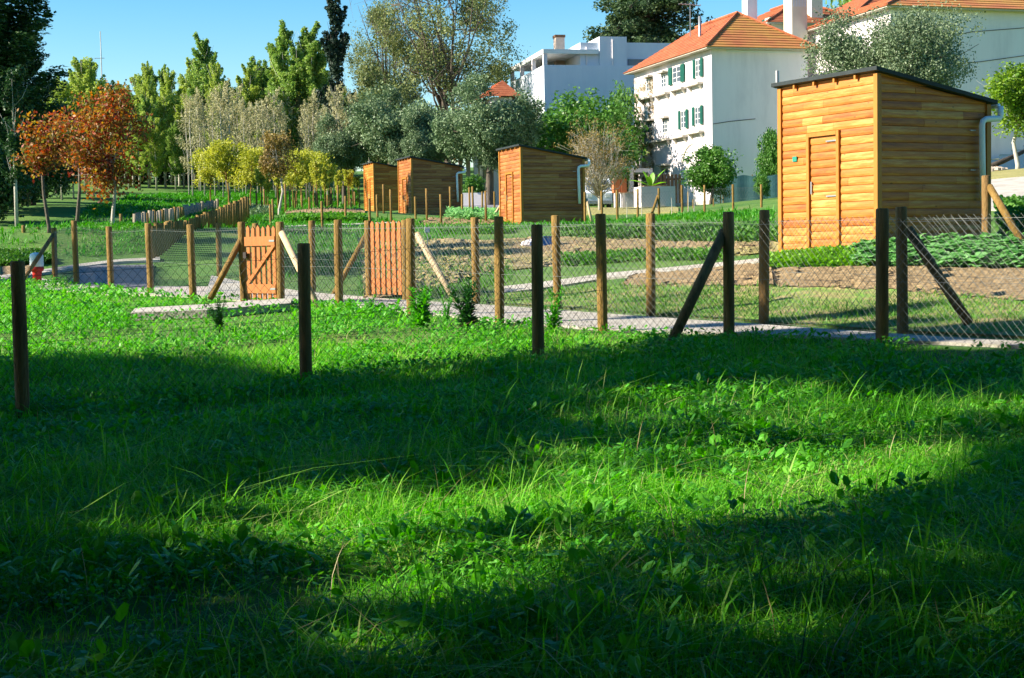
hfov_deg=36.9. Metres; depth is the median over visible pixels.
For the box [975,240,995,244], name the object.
kale plant
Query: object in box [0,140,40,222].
dark bush
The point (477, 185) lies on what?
planter
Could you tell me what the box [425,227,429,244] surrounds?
plot marker
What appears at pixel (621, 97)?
leafy tree
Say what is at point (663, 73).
window
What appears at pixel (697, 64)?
window
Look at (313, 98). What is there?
slender tree
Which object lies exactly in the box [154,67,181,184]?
poplar
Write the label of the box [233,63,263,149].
poplar
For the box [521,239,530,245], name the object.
white sack
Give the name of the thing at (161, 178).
dark bush
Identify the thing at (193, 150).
poplar
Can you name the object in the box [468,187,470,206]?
wooden stake
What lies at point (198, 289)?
path
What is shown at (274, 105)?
slender tree
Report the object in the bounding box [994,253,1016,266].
kale plant
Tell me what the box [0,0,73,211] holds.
poplar
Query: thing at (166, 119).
poplar
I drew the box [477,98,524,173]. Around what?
olive tree
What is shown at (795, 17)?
chimney
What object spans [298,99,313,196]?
slender tree
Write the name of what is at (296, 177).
young tree
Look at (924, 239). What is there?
kale plant
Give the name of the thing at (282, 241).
wire fence
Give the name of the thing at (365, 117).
olive tree
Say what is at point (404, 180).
door
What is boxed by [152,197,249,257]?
palisade
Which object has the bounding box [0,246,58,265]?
bank bush
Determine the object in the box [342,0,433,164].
tall tree
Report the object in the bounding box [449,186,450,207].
wooden stake
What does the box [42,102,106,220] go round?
autumn tree
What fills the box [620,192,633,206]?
wall
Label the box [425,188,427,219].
wooden stake
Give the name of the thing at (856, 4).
house
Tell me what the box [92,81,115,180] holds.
poplar
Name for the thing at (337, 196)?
wooden stake
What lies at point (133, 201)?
meadow grass
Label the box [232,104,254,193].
slender tree
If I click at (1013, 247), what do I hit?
kale plant
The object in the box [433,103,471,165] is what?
tree
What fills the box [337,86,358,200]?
slender tree
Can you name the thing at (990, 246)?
kale plant
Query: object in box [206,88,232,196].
slender tree
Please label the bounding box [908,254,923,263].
kale plant
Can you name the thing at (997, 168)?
stone
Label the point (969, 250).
kale plant
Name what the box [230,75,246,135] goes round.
poplar
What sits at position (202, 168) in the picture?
dark bush
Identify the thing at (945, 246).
kale plant
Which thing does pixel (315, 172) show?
young tree
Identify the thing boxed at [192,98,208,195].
slender tree
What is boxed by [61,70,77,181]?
poplar
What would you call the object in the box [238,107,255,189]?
slender tree
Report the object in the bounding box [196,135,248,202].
young tree
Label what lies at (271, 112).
slender tree
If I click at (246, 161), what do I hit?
young tree
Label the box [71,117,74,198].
poplar
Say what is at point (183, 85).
poplar
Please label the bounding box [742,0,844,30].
house
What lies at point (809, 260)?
lettuce patch
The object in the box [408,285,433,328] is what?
tall weed
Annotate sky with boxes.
[5,0,838,176]
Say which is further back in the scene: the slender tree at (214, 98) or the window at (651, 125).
the slender tree at (214, 98)
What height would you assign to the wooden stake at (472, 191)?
1.527 m
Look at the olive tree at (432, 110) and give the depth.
95.53 m
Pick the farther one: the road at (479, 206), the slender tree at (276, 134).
the slender tree at (276, 134)
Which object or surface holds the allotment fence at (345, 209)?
on the ground at (60, 211)
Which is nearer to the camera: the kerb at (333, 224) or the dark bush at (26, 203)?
the kerb at (333, 224)
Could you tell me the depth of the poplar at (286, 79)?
110.65 m
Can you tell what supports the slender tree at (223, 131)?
on the ground at (60, 211)
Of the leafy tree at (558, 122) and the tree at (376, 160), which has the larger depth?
the tree at (376, 160)
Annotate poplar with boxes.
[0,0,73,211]
[0,64,35,226]
[19,14,56,205]
[61,56,108,185]
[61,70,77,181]
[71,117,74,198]
[84,107,103,196]
[85,61,105,107]
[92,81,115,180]
[108,80,121,93]
[110,128,126,186]
[114,84,138,180]
[120,122,135,188]
[123,111,151,190]
[129,73,142,111]
[135,60,157,185]
[138,94,156,187]
[144,117,169,189]
[149,69,160,183]
[150,100,180,187]
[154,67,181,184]
[155,64,166,101]
[165,120,185,189]
[171,104,193,187]
[174,73,190,110]
[177,57,207,181]
[184,112,203,186]
[186,31,220,186]
[202,62,232,189]
[208,51,223,182]
[219,80,235,181]
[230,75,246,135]
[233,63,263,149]
[237,55,272,185]
[260,59,276,129]
[264,19,303,190]
[267,43,282,154]
[288,21,330,190]
[288,40,304,153]
[305,48,332,186]
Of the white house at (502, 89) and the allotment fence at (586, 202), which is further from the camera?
the white house at (502, 89)
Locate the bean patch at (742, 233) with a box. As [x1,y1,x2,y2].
[560,222,777,241]
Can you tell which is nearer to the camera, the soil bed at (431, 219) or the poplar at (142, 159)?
the soil bed at (431, 219)
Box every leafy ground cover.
[0,275,414,323]
[0,297,1023,438]
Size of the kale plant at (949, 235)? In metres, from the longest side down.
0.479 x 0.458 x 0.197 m
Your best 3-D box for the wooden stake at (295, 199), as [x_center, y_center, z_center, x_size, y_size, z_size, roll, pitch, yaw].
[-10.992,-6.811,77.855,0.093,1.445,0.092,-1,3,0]
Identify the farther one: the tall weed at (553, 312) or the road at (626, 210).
the road at (626, 210)
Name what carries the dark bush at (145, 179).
on the ground at (60, 211)
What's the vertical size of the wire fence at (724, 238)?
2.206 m
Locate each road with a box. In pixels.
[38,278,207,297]
[68,264,153,287]
[463,205,498,207]
[586,206,677,214]
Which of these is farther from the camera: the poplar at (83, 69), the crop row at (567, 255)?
the poplar at (83, 69)
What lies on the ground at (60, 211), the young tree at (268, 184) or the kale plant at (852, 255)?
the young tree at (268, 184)
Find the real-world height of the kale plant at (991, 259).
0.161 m
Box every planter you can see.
[462,174,486,205]
[609,167,622,206]
[618,166,630,206]
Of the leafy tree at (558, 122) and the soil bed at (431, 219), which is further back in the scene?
the leafy tree at (558, 122)
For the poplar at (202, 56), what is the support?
on the ground at (60, 211)
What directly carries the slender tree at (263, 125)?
on the ground at (60, 211)
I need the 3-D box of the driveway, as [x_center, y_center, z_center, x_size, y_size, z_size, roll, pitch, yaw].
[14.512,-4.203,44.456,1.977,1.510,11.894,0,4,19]
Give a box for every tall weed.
[203,294,225,331]
[363,294,375,307]
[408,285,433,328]
[440,289,457,322]
[446,274,478,329]
[544,285,564,332]
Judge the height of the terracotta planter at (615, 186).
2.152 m
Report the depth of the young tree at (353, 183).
97.71 m
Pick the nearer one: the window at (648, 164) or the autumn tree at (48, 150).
the autumn tree at (48, 150)
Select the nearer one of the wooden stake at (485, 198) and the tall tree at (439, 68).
the wooden stake at (485, 198)
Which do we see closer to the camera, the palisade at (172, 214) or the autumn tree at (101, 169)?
the autumn tree at (101, 169)
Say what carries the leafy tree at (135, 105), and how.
on the ground at (60, 211)
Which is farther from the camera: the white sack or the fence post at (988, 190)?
the white sack
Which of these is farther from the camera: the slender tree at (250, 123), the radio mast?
the radio mast
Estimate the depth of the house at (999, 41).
85.40 m
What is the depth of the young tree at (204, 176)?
83.39 m
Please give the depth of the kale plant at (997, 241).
24.65 m
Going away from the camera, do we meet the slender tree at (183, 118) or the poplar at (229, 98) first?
the slender tree at (183, 118)
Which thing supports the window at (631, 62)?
in the modern house at (600, 63)
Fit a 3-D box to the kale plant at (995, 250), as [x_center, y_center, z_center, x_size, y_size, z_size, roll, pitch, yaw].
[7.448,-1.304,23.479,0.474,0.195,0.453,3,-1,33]
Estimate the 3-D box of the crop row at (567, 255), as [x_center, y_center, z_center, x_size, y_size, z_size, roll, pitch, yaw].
[2.595,-1.678,31.124,1.644,0.423,6.137,-4,4,-38]
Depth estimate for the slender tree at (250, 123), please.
106.87 m
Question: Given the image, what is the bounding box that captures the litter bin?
[29,252,43,280]
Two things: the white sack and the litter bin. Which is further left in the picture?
the litter bin
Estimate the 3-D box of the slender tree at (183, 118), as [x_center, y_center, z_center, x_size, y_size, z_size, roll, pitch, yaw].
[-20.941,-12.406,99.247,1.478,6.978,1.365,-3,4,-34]
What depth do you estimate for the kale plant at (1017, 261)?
22.77 m
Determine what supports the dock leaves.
on the ground at (60, 211)
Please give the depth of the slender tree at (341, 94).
105.27 m
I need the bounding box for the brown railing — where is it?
[648,174,683,202]
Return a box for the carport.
[592,168,652,202]
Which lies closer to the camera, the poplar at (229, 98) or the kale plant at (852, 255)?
the kale plant at (852, 255)
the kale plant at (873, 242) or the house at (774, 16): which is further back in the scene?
the house at (774, 16)
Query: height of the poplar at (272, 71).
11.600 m
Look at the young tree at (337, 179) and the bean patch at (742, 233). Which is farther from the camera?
the young tree at (337, 179)
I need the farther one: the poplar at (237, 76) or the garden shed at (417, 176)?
the poplar at (237, 76)
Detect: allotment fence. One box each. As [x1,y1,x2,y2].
[21,214,122,232]
[269,195,351,223]
[320,195,378,230]
[414,191,498,218]
[584,184,762,221]
[687,191,720,210]
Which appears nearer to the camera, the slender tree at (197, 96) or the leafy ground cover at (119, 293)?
the leafy ground cover at (119, 293)
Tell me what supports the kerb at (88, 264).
on the ground at (60, 211)
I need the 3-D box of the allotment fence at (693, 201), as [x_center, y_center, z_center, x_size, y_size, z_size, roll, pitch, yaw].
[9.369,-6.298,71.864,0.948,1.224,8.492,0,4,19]
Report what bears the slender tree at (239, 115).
on the ground at (60, 211)
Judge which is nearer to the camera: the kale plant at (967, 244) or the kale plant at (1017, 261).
the kale plant at (1017, 261)
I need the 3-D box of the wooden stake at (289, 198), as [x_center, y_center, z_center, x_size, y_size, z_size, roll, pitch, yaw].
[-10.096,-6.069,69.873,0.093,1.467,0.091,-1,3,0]
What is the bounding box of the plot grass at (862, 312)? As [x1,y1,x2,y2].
[356,246,1023,333]
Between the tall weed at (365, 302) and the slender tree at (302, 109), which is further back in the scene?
the slender tree at (302, 109)
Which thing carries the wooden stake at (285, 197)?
on the ground at (60, 211)
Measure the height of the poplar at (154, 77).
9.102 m
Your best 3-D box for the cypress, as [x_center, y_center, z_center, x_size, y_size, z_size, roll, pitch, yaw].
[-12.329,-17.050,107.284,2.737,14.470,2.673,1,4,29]
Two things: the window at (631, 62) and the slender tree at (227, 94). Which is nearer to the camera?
the slender tree at (227, 94)
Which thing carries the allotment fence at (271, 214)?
on the ground at (60, 211)
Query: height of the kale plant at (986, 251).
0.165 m
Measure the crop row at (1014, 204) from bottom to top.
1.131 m
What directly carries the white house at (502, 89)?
on the ground at (60, 211)
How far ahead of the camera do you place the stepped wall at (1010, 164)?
66.14 m
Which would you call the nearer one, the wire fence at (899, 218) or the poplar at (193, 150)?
the wire fence at (899, 218)
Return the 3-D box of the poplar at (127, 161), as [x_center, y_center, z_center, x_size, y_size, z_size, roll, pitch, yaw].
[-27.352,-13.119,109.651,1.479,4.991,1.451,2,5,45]
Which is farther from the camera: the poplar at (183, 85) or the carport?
the poplar at (183, 85)
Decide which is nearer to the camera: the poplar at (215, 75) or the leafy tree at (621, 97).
the leafy tree at (621, 97)
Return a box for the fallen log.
[991,149,1023,166]
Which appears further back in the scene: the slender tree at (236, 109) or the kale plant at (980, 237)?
the slender tree at (236, 109)
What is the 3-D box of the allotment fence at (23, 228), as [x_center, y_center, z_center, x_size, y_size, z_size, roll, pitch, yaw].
[-15.023,-3.909,53.468,0.269,1.199,13.179,-1,3,-1]
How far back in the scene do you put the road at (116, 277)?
39.52 m
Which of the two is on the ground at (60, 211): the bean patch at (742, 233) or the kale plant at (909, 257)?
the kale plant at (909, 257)
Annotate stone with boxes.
[994,166,1000,170]
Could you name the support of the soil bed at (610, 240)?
on the ground at (60, 211)
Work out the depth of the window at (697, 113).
87.54 m
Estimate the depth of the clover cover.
8.12 m
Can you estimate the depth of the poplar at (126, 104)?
117.15 m
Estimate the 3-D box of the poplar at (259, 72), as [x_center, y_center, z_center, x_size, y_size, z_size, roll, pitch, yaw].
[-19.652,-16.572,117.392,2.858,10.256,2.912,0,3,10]
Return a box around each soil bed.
[0,265,29,274]
[285,207,364,214]
[357,235,777,297]
[418,217,493,224]
[508,239,758,252]
[621,263,773,286]
[770,265,1023,300]
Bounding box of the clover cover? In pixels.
[0,356,1023,677]
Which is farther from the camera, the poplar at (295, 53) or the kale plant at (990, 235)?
the poplar at (295, 53)
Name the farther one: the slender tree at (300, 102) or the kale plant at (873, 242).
the slender tree at (300, 102)
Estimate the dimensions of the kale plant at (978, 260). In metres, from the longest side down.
0.483 x 0.462 x 0.199 m
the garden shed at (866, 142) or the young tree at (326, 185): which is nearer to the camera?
the garden shed at (866, 142)
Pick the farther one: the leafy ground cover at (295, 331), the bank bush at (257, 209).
the bank bush at (257, 209)
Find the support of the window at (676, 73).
in the house at (708, 83)
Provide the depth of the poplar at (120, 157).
110.42 m
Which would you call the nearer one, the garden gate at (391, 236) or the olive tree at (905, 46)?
the garden gate at (391, 236)
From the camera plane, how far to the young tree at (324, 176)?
80.71 m
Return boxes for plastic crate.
[543,236,551,245]
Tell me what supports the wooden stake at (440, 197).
on the ground at (60, 211)
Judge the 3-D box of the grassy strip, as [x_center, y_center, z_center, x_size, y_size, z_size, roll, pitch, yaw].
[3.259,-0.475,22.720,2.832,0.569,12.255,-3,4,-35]
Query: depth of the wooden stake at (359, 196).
83.78 m
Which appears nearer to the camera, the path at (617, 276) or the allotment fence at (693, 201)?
the path at (617, 276)
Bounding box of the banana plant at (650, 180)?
[631,170,664,185]
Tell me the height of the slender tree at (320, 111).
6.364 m
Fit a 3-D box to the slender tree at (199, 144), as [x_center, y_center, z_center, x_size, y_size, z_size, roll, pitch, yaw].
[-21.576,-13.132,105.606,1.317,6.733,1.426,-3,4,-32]
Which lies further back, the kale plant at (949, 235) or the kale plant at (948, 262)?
the kale plant at (949, 235)
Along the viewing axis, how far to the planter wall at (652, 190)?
76.14 m
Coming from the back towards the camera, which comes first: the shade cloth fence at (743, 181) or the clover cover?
the shade cloth fence at (743, 181)
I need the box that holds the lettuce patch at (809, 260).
[769,244,875,267]
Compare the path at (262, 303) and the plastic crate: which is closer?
the path at (262, 303)
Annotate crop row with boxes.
[285,210,367,222]
[438,223,516,233]
[444,206,498,219]
[561,245,722,265]
[993,194,1023,234]
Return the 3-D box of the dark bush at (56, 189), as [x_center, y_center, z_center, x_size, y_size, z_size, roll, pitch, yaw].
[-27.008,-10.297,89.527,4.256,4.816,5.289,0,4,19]
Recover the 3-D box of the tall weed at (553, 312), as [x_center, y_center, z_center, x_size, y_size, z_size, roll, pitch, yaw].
[0.514,-0.377,19.707,0.349,0.634,0.331,0,3,12]
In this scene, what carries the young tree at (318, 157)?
on the ground at (60, 211)
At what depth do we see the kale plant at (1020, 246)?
23.86 m
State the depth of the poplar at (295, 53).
118.92 m
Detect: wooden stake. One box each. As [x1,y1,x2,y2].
[263,189,265,211]
[284,184,286,211]
[289,189,290,208]
[294,190,295,208]
[337,185,338,207]
[358,187,359,207]
[382,184,384,213]
[389,189,391,221]
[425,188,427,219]
[439,194,441,223]
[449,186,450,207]
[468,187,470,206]
[471,186,473,208]
[484,191,486,220]
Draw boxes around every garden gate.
[243,225,276,299]
[370,220,401,294]
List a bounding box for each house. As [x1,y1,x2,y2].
[458,81,519,204]
[506,35,670,167]
[623,3,816,205]
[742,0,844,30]
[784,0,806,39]
[806,0,1023,158]
[834,0,880,12]
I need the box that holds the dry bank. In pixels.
[991,168,1023,178]
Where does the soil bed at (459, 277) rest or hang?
on the ground at (60, 211)
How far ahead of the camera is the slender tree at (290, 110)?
110.66 m
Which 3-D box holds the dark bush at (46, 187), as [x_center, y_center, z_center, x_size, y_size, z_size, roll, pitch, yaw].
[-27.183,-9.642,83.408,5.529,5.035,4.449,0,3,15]
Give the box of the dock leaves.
[0,352,1023,677]
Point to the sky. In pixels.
(133, 32)
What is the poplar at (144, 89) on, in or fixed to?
on the ground at (60, 211)
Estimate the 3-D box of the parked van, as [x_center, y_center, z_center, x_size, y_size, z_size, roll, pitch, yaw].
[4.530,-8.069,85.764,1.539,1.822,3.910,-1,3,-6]
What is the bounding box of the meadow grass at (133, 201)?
[0,188,777,278]
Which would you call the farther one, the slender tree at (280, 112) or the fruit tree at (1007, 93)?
the slender tree at (280, 112)
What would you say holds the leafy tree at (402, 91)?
on the ground at (60, 211)
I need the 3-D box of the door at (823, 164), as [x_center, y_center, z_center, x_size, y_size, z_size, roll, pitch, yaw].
[5.437,-2.563,26.778,0.047,1.932,0.727,-3,4,-27]
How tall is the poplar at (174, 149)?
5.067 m
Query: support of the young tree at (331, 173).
on the ground at (60, 211)
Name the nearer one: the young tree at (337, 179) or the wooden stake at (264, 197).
the wooden stake at (264, 197)
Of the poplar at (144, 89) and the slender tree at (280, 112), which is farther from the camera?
the poplar at (144, 89)
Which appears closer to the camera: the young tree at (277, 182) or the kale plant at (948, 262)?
the kale plant at (948, 262)
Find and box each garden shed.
[362,161,398,210]
[396,156,465,215]
[496,144,589,224]
[771,66,1003,251]
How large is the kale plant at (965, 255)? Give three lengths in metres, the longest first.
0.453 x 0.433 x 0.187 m
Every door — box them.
[367,180,369,197]
[403,179,405,212]
[507,174,511,222]
[810,135,835,247]
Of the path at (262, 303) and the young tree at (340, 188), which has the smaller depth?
the path at (262, 303)
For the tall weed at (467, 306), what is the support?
on the ground at (60, 211)
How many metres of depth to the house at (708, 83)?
86.95 m
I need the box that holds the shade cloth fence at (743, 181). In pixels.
[723,175,777,202]
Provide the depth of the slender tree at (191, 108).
98.52 m
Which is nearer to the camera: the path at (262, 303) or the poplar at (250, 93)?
the path at (262, 303)
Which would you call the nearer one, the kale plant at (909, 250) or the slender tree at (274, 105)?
the kale plant at (909, 250)
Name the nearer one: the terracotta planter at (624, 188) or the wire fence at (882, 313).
the wire fence at (882, 313)
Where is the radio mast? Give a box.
[94,31,102,80]
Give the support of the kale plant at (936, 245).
on the ground at (60, 211)
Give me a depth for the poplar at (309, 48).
110.81 m
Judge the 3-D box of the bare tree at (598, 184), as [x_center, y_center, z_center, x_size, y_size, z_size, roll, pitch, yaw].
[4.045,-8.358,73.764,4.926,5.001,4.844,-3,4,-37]
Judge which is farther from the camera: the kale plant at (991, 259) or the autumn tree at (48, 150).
the autumn tree at (48, 150)
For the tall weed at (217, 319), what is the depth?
20.81 m
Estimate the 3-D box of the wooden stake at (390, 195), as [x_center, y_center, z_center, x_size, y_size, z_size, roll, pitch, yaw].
[-4.489,-4.796,56.907,0.093,1.490,0.092,-1,3,0]
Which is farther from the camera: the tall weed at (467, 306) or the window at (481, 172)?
the window at (481, 172)
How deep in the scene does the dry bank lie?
52.24 m
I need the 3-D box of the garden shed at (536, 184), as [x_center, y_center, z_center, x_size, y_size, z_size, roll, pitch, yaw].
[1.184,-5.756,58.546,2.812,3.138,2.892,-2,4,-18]
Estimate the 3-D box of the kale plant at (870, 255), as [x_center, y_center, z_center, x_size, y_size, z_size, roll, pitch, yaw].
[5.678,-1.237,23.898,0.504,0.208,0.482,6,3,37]
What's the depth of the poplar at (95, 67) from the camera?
123.15 m
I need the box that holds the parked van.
[585,177,611,206]
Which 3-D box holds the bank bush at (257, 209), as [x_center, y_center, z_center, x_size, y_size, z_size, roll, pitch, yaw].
[-12.075,-6.178,72.632,1.724,1.319,23.354,-2,3,-9]
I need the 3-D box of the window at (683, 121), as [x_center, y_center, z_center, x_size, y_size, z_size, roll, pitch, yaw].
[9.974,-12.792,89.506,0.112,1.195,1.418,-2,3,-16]
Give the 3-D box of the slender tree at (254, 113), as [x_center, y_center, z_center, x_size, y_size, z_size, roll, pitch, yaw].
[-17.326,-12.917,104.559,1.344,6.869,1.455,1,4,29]
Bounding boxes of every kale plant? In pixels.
[849,241,873,249]
[849,254,863,261]
[856,246,875,253]
[857,238,875,243]
[862,252,889,262]
[889,237,907,244]
[889,247,895,255]
[890,252,920,265]
[907,248,916,254]
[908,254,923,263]
[920,236,936,244]
[920,254,943,262]
[926,243,942,249]
[929,237,952,243]
[931,250,948,259]
[934,243,958,252]
[935,255,961,266]
[938,232,959,238]
[951,253,973,264]
[952,242,975,251]
[953,234,976,240]
[956,245,982,254]
[961,252,990,266]
[971,242,987,249]
[972,235,986,239]
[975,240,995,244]
[977,249,994,255]
[979,232,1005,242]
[980,243,1001,249]
[981,256,1001,265]
[987,247,1011,256]
[992,239,1005,245]
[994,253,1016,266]
[1000,245,1017,253]
[1000,248,1023,256]
[1002,237,1023,245]
[1009,254,1023,267]
[1010,244,1023,248]
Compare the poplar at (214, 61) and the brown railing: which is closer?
the brown railing
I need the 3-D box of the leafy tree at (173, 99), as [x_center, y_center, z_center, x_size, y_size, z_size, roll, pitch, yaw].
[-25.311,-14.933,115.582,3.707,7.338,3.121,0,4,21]
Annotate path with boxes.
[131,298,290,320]
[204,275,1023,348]
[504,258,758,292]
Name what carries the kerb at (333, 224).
on the ground at (60, 211)
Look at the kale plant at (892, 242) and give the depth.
25.15 m
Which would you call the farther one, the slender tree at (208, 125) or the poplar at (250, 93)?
the poplar at (250, 93)
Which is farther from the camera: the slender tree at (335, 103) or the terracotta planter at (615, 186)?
the slender tree at (335, 103)
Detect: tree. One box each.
[9,108,78,232]
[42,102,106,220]
[43,79,72,114]
[52,78,157,223]
[116,88,139,183]
[159,91,190,185]
[174,93,198,194]
[179,93,202,195]
[189,87,208,189]
[190,147,226,200]
[191,99,205,190]
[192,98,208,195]
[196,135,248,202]
[200,97,222,195]
[201,93,213,189]
[204,84,227,189]
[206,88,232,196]
[212,77,238,196]
[213,106,235,191]
[224,99,240,191]
[227,144,270,205]
[229,83,248,191]
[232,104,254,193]
[236,96,248,191]
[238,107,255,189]
[245,101,259,190]
[247,100,267,193]
[249,96,275,188]
[251,101,271,188]
[254,168,267,205]
[256,127,302,214]
[259,100,272,172]
[264,86,287,197]
[265,108,280,190]
[265,177,271,204]
[272,173,281,208]
[274,100,290,156]
[275,110,286,158]
[276,88,299,188]
[277,83,307,185]
[279,148,316,208]
[290,147,337,206]
[293,91,305,189]
[294,92,303,188]
[297,104,309,199]
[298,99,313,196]
[307,88,325,198]
[308,160,322,206]
[309,113,318,188]
[311,109,375,203]
[314,108,322,198]
[315,107,329,194]
[320,166,329,206]
[320,176,329,194]
[321,81,346,196]
[323,163,336,205]
[328,88,351,192]
[328,111,340,200]
[331,57,426,162]
[334,170,344,186]
[334,183,342,193]
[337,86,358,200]
[338,79,442,162]
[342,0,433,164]
[342,169,353,207]
[344,170,353,204]
[350,177,355,203]
[354,176,360,203]
[356,0,530,163]
[361,157,387,168]
[371,80,485,163]
[385,104,445,165]
[427,67,550,204]
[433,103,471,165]
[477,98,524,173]
[524,84,648,176]
[553,110,650,209]
[582,0,715,42]
[587,79,647,202]
[679,144,742,203]
[752,173,770,199]
[753,127,777,175]
[800,0,985,87]
[825,0,851,8]
[971,61,1023,168]
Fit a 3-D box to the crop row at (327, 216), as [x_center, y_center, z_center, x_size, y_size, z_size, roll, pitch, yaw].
[-7.123,-4.668,58.745,3.382,0.552,2.192,-1,3,0]
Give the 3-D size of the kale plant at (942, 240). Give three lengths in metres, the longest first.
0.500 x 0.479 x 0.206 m
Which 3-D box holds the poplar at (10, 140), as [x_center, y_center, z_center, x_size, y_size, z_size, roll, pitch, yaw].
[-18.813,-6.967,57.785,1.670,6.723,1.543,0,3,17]
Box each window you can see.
[480,165,482,182]
[628,59,644,65]
[641,75,652,92]
[641,119,653,138]
[642,163,652,185]
[655,70,667,89]
[655,163,669,184]
[657,116,668,134]
[668,63,684,85]
[678,109,687,129]
[692,57,702,78]
[692,104,702,126]
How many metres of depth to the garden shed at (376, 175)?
92.23 m
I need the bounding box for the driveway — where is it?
[991,176,1023,210]
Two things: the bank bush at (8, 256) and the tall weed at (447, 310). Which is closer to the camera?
the tall weed at (447, 310)
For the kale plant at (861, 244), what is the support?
on the ground at (60, 211)
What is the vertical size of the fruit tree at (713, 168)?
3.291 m
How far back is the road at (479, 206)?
79.32 m
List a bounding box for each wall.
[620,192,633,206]
[634,185,674,206]
[991,145,1023,169]
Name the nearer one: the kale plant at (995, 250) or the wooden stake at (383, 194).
the kale plant at (995, 250)
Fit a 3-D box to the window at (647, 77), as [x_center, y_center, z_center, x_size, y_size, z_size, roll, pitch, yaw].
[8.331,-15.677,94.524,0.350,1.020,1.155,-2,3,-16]
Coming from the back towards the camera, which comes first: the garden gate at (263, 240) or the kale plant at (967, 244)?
the garden gate at (263, 240)
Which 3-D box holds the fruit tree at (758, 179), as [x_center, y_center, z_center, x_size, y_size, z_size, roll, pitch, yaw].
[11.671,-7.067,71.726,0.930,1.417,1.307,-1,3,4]
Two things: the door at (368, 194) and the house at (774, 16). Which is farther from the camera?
the house at (774, 16)
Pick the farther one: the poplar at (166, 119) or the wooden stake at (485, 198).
the poplar at (166, 119)
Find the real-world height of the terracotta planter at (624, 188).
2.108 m
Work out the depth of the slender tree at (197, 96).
109.46 m
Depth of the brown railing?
80.00 m
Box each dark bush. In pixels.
[0,99,66,208]
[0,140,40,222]
[18,97,96,204]
[18,165,64,196]
[40,142,83,197]
[51,182,71,192]
[120,173,153,183]
[137,145,181,183]
[162,148,196,183]
[186,122,234,183]
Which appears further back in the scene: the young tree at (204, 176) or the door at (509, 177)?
the young tree at (204, 176)
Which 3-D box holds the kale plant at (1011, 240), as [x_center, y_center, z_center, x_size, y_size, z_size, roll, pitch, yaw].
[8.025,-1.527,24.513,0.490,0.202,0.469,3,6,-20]
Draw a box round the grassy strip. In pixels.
[486,285,1023,338]
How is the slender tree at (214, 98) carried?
on the ground at (60, 211)
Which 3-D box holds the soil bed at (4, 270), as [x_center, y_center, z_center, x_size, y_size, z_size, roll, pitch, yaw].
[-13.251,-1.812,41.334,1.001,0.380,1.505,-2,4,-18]
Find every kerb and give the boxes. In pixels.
[0,257,159,280]
[284,222,396,227]
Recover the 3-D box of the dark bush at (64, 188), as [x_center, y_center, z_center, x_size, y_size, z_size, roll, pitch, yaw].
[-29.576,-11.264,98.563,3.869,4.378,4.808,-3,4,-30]
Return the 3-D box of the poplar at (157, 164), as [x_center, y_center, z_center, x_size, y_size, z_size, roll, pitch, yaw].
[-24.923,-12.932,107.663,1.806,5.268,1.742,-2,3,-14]
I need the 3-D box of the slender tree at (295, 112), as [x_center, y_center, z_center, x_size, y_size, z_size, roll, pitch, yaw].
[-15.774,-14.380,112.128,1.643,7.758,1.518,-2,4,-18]
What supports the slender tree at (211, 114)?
on the ground at (60, 211)
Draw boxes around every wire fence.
[0,212,734,417]
[25,214,722,334]
[216,207,1023,341]
[734,208,1023,348]
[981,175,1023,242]
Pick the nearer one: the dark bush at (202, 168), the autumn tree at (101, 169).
the autumn tree at (101, 169)
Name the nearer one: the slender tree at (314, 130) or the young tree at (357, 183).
the young tree at (357, 183)
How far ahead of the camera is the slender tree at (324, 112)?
98.18 m
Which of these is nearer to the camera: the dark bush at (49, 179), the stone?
the stone
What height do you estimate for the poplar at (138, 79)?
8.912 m
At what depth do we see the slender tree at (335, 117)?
99.81 m
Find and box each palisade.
[133,199,218,223]
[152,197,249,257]
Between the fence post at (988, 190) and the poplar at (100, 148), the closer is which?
the fence post at (988, 190)
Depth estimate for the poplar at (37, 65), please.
74.46 m
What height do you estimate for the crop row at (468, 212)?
0.911 m
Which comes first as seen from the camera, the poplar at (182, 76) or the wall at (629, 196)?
the wall at (629, 196)
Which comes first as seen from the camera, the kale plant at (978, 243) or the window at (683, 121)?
the kale plant at (978, 243)
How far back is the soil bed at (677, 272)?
25.54 m
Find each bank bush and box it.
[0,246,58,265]
[249,203,274,215]
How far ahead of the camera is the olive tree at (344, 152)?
97.44 m
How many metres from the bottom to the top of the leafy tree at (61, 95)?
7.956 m
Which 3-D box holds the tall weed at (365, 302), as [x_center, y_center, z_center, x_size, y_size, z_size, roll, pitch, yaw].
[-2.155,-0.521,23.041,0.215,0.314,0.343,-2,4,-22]
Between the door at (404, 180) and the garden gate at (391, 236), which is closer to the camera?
the garden gate at (391, 236)
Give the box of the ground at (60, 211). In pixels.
[0,167,1023,677]
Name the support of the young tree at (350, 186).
on the ground at (60, 211)
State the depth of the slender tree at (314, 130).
102.38 m
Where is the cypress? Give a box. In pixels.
[315,0,354,193]
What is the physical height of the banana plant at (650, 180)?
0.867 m
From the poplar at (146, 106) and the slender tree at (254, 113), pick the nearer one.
the slender tree at (254, 113)
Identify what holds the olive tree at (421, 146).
on the ground at (60, 211)
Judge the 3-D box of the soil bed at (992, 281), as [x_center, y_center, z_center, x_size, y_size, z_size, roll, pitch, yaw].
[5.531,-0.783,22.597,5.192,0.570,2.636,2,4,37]

